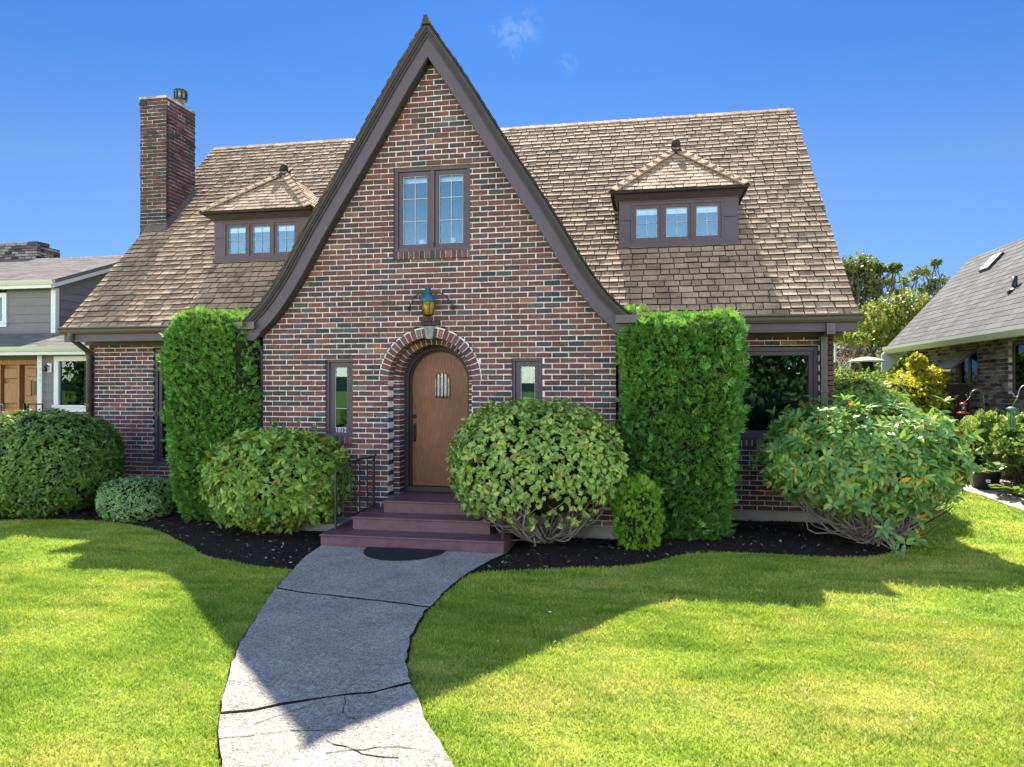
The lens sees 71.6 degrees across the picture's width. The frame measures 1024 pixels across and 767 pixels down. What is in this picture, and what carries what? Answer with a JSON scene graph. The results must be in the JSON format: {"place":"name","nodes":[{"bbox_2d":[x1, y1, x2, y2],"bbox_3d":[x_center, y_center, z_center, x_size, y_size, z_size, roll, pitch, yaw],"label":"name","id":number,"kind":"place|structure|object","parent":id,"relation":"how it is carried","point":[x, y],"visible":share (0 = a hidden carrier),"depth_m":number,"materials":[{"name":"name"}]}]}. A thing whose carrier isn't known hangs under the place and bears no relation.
{"place":"outdoors","nodes":[
{"label":"outdoors","id":0,"kind":"place"},
{"bbox_2d":[206,546,504,766],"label":"path","id":1,"kind":"structure","parent":0,"point":[348,704],"depth_m":4.90,"materials":[{"name":"grey concrete"}]},
{"bbox_2d":[364,547,445,560],"bbox_3d":[-1.314,1.973,8.208,0.980,0.016,0.560,0,0,11],"label":"door mat","id":2,"kind":"object","parent":1,"relation":"on","point":[393,554],"depth_m":8.21,"materials":[{"name":"black rubber"}]},
{"bbox_2d":[419,240,426,243],"bbox_3d":[-1.246,-1.950,9.907,0.110,0.120,0.110,0,0,11],"label":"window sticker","id":3,"kind":"object","parent":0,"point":[422,241],"visible":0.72,"depth_m":9.86,"materials":[{"name":"white paper"}]},
{"bbox_2d":[0,490,1023,766],"bbox_3d":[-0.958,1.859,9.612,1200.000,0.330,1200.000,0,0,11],"label":"lawn","id":4,"kind":"structure","parent":0,"point":[590,738],"depth_m":4.71,"materials":[{"name":"green plant"}]},
{"bbox_2d":[0,241,122,419],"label":"neighbour house","id":5,"kind":"structure","parent":4,"relation":"on","point":[46,290],"depth_m":15.91,"materials":[{"name":"grey"}]},
{"bbox_2d":[0,293,7,326],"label":"window","id":6,"kind":"structure","parent":5,"relation":"in","point":[3,296],"depth_m":16.17,"materials":[{"name":"white paint"}]},
{"bbox_2d":[23,365,36,413],"bbox_3d":[-10.228,0.605,15.333,0.700,1.990,0.110,0,0,11],"label":"door","id":7,"kind":"structure","parent":5,"relation":"in","point":[30,371],"depth_m":15.35,"materials":[{"name":"brown wood"}]},
{"bbox_2d":[21,403,42,413],"bbox_3d":[-9.457,1.022,13.938,0.385,1.243,1.208,0,0,-30],"label":"porch railing","id":8,"kind":"object","parent":5,"relation":"on","point":[27,407],"visible":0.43,"depth_m":14.30,"materials":[{"name":"black metal"}]},
{"bbox_2d":[52,356,85,411],"bbox_3d":[-8.452,0.006,14.578,2.230,1.160,0.100,0,0,11],"label":"window","id":9,"kind":"structure","parent":5,"relation":"in","point":[69,371],"depth_m":14.73,"materials":[{"name":"white paint"}]},
{"bbox_2d":[0,506,324,568],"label":"mulch bed","id":10,"kind":"object","parent":4,"relation":"on","point":[217,552],"visible":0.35,"depth_m":9.02,"materials":[{"name":"brown soil"}]},
{"bbox_2d":[0,408,126,517],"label":"round shrub","id":11,"kind":"object","parent":10,"relation":"on","point":[53,461],"visible":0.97,"depth_m":10.47,"materials":[{"name":"green plant"}]},
{"bbox_2d":[94,474,175,522],"bbox_3d":[-5.589,1.731,10.617,1.144,0.732,1.028,0,0,11],"label":"round shrub","id":12,"kind":"object","parent":10,"relation":"on","point":[132,499],"visible":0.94,"depth_m":10.27,"materials":[{"name":"green plant"}]},
{"bbox_2d":[154,304,262,522],"bbox_3d":[-4.221,0.506,10.652,1.712,3.420,1.880,0,0,11],"label":"tall hedge","id":13,"kind":"object","parent":10,"relation":"on","point":[210,367],"visible":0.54,"depth_m":10.01,"materials":[{"name":"green plant"}]},
{"bbox_2d":[196,418,354,534],"bbox_3d":[-3.141,1.274,9.554,2.026,1.627,1.862,0,0,11],"label":"rhododendron","id":14,"kind":"object","parent":10,"relation":"on","point":[274,479],"visible":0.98,"depth_m":9.00,"materials":[{"name":"green plant"}]},
{"bbox_2d":[319,491,519,553],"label":"front steps","id":15,"kind":"structure","parent":4,"relation":"on","point":[423,520],"depth_m":8.80,"materials":[{"name":"red paint"}]},
{"bbox_2d":[334,454,375,528],"bbox_3d":[-2.052,1.405,9.342,0.041,0.891,0.776,0,0,31],"label":"handrail","id":16,"kind":"object","parent":15,"relation":"on","point":[355,487],"visible":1,"depth_m":9.32,"materials":[{"name":"black metal"}]},
{"bbox_2d":[500,510,503,537],"bbox_3d":[-0.148,1.403,8.920,0.042,0.892,0.900,0,0,-5],"label":"handrail","id":17,"kind":"object","parent":15,"relation":"on","point":[502,524],"visible":0.09,"depth_m":8.47,"materials":[{"name":"black metal"}]},
{"bbox_2d":[57,14,863,538],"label":"brick house","id":18,"kind":"structure","parent":4,"relation":"on","point":[393,344],"depth_m":10.23,"materials":[{"name":"brick"}]},
{"bbox_2d":[153,349,172,465],"bbox_3d":[-5.545,0.410,12.187,1.270,2.010,0.175,0,0,11],"label":"window","id":19,"kind":"structure","parent":18,"relation":"in","point":[159,459],"depth_m":12.26,"materials":[{"name":"paint"}]},
{"bbox_2d":[326,359,352,436],"bbox_3d":[-2.397,0.198,9.973,0.410,1.085,0.140,0,0,11],"label":"window","id":20,"kind":"structure","parent":18,"relation":"in","point":[331,365],"depth_m":9.96,"materials":[{"name":"paint"}]},
{"bbox_2d":[394,164,469,251],"bbox_3d":[-1.080,-2.393,9.751,1.085,1.185,0.170,0,0,11],"label":"window","id":21,"kind":"structure","parent":18,"relation":"in","point":[433,173],"depth_m":9.71,"materials":[{"name":"paint"}]},
{"bbox_2d":[412,352,467,485],"bbox_3d":[-1.030,0.496,10.125,0.870,1.930,0.130,0,0,11],"label":"door","id":22,"kind":"structure","parent":18,"relation":"in","point":[440,380],"depth_m":10.15,"materials":[{"name":"brown wood"}]},
{"bbox_2d":[512,358,542,415],"bbox_3d":[0.213,0.196,9.480,0.418,1.085,0.140,0,0,11],"label":"window","id":23,"kind":"structure","parent":18,"relation":"in","point":[517,363],"depth_m":9.46,"materials":[{"name":"paint"}]},
{"bbox_2d":[739,347,817,439],"bbox_3d":[3.539,0.148,10.472,1.820,1.360,0.175,0,0,11],"label":"window frame","id":24,"kind":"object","parent":18,"relation":"in","point":[812,352],"depth_m":10.34,"materials":[{"name":"paint"}]},
{"bbox_2d":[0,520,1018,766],"bbox_3d":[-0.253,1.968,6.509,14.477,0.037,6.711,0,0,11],"label":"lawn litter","id":25,"kind":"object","parent":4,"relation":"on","point":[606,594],"visible":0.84,"depth_m":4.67,"materials":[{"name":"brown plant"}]},
{"bbox_2d":[472,513,915,573],"bbox_3d":[3.092,1.968,9.648,8.323,0.099,3.616,0,0,-32],"label":"mulch bed","id":26,"kind":"object","parent":4,"relation":"on","point":[694,547],"visible":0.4,"depth_m":8.54,"materials":[{"name":"brown soil"}]},
{"bbox_2d":[3,502,908,570],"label":"mulch chips","id":27,"kind":"object","parent":26,"relation":"on","point":[565,556],"visible":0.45,"depth_m":8.74,"materials":[{"name":"black wood"}]},
{"bbox_2d":[446,397,628,546],"bbox_3d":[0.304,1.083,8.758,2.262,1.851,1.846,0,0,11],"label":"round shrub","id":28,"kind":"object","parent":26,"relation":"on","point":[530,468],"visible":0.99,"depth_m":8.17,"materials":[{"name":"green plant"}]},
{"bbox_2d":[607,472,665,551],"bbox_3d":[1.483,1.538,8.473,0.724,0.974,0.701,0,0,11],"label":"dwarf conifer","id":29,"kind":"object","parent":26,"relation":"on","point":[638,516],"visible":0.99,"depth_m":8.31,"materials":[{"name":"green plant"}]},
{"bbox_2d":[611,302,752,540],"bbox_3d":[2.216,0.539,9.438,1.832,3.209,1.798,0,0,11],"label":"tall hedge","id":30,"kind":"object","parent":26,"relation":"on","point":[683,408],"visible":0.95,"depth_m":8.79,"materials":[{"name":"green plant"}]},
{"bbox_2d":[749,387,988,556],"bbox_3d":[4.397,1.037,9.025,2.657,1.987,2.263,0,0,11],"label":"rhododendron","id":31,"kind":"object","parent":26,"relation":"on","point":[898,470],"visible":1,"depth_m":8.35,"materials":[{"name":"green plant"}]},
{"bbox_2d":[833,369,922,416],"bbox_3d":[5.484,0.912,11.153,1.928,2.291,1.780,0,0,11],"label":"rhododendron","id":32,"kind":"object","parent":26,"relation":"on","point":[860,387],"visible":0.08,"depth_m":10.89,"materials":[{"name":"green plant"}]},
{"bbox_2d":[833,343,852,371],"bbox_3d":[9.992,0.370,22.005,0.949,3.420,0.860,0,0,-31],"label":"basketball hoop","id":33,"kind":"object","parent":4,"relation":"on","point":[841,358],"visible":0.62,"depth_m":21.82,"materials":[{"name":"white paint"}]},
{"bbox_2d":[833,331,874,372],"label":"leafy shrub","id":34,"kind":"object","parent":4,"relation":"on","point":[848,338],"visible":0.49,"depth_m":18.96,"materials":[{"name":"green plant"}]},
{"bbox_2d":[833,341,881,380],"bbox_3d":[11.049,0.104,23.705,2.845,3.417,1.418,0,0,11],"label":"blooming shrub","id":35,"kind":"object","parent":4,"relation":"on","point":[841,348],"visible":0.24,"depth_m":23.28,"materials":[{"name":"green plant"}]},
{"bbox_2d":[833,367,881,394],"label":"hedge","id":36,"kind":"object","parent":4,"relation":"on","point":[852,376],"visible":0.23,"depth_m":15.54,"materials":[{"name":"green plant"}]},
{"bbox_2d":[848,357,886,375],"bbox_3d":[8.169,0.572,16.340,0.810,2.365,0.810,0,0,11],"label":"patio heater","id":37,"kind":"object","parent":4,"relation":"on","point":[865,362],"visible":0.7,"depth_m":16.21,"materials":[{"name":"white metal"}]},
{"bbox_2d":[839,248,903,374],"bbox_3d":[12.106,-1.371,24.559,2.539,6.496,2.378,0,0,-4],"label":"tall tree","id":38,"kind":"object","parent":4,"relation":"on","point":[862,266],"visible":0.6,"depth_m":24.22,"materials":[{"name":"green plant"}]},
{"bbox_2d":[864,355,909,383],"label":"dark shrub","id":39,"kind":"object","parent":4,"relation":"on","point":[897,365],"visible":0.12,"depth_m":17.63,"materials":[{"name":"green plant"}]},
{"bbox_2d":[853,287,932,377],"bbox_3d":[11.053,-0.471,20.175,2.656,4.595,1.986,0,0,11],"label":"yellowing tree","id":40,"kind":"object","parent":4,"relation":"on","point":[885,327],"visible":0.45,"depth_m":19.87,"materials":[{"name":"green plant"}]},
{"bbox_2d":[833,384,968,431],"bbox_3d":[7.438,0.931,14.513,3.480,1.830,0.138,0,0,11],"label":"dark fence","id":41,"kind":"object","parent":4,"relation":"on","point":[961,391],"visible":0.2,"depth_m":14.25,"materials":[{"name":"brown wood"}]},
{"bbox_2d":[884,258,950,356],"bbox_3d":[15.701,-1.468,27.461,3.203,6.658,2.450,0,0,11],"label":"sparse tree","id":42,"kind":"object","parent":4,"relation":"on","point":[930,286],"visible":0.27,"depth_m":27.14,"materials":[{"name":"green plant"}]},
{"bbox_2d":[885,351,957,418],"bbox_3d":[8.226,0.548,14.562,1.575,2.439,1.234,0,0,11],"label":"golden maple","id":43,"kind":"object","parent":4,"relation":"on","point":[920,373],"visible":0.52,"depth_m":14.28,"materials":[{"name":"yellow plant"}]},
{"bbox_2d":[881,238,1023,481],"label":"neighbour house","id":44,"kind":"structure","parent":4,"relation":"on","point":[965,325],"depth_m":14.07,"materials":[{"name":"grey brick"}]},
{"bbox_2d":[937,346,976,389],"bbox_3d":[9.022,-0.310,14.422,0.590,0.870,1.040,0,0,11],"label":"window","id":45,"kind":"structure","parent":44,"relation":"in","point":[966,358],"depth_m":14.35,"materials":[{"name":"clear glass"}]},
{"bbox_2d":[1003,341,1023,397],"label":"window","id":46,"kind":"structure","parent":44,"relation":"in","point":[1018,346],"depth_m":12.53,"materials":[{"name":"brown glass"}]},
{"bbox_2d":[960,409,1023,484],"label":"hydrangea","id":47,"kind":"object","parent":4,"relation":"on","point":[1003,445],"visible":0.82,"depth_m":11.86,"materials":[{"name":"green plant"}]},
{"bbox_2d":[980,459,1023,494],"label":"broadleaf plant","id":48,"kind":"object","parent":4,"relation":"on","point":[1016,489],"visible":1,"depth_m":11.17,"materials":[{"name":"green plant"}]},
{"bbox_2d":[0,0,1023,375],"label":"sky","id":49,"kind":"structure","parent":0,"point":[909,113],"materials":[{"name":"blue"}]},
{"bbox_2d":[961,477,1023,510],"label":"gravel path","id":50,"kind":"structure","parent":0,"point":[1007,498],"depth_m":11.25,"materials":[{"name":"white gravel"}]},
{"bbox_2d":[954,421,987,460],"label":"bush","id":51,"kind":"object","parent":50,"relation":"on","point":[976,446],"visible":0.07,"depth_m":13.28,"materials":[{"name":"green plant"}]},
{"bbox_2d":[966,389,986,467],"bbox_3d":[8.496,0.905,12.983,0.394,1.608,0.016,0,0,0],"label":"shepherd hook","id":52,"kind":"object","parent":50,"relation":"on","point":[983,399],"visible":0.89,"depth_m":12.98,"materials":[{"name":"metal"}]},
{"bbox_2d":[957,399,969,413],"bbox_3d":[8.258,0.403,12.986,0.207,0.312,0.207,0,0,38],"label":"hummingbird feeder","id":53,"kind":"object","parent":52,"relation":"hanging from","point":[963,411],"visible":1,"depth_m":12.97,"materials":[{"name":"red plastic"}]},
{"bbox_2d":[971,465,1004,489],"bbox_3d":[7.878,1.534,11.794,0.553,0.420,0.574,0,0,24],"label":"plant pot","id":54,"kind":"object","parent":50,"relation":"on","point":[982,480],"visible":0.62,"depth_m":11.63,"materials":[{"name":"black plastic"}]},
{"bbox_2d":[1006,397,1017,428],"bbox_3d":[7.713,0.449,10.962,0.147,0.501,0.147,0,0,-23],"label":"tube feeder","id":55,"kind":"object","parent":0,"point":[1011,418],"visible":1,"depth_m":10.93,"materials":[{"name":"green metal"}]}
]}

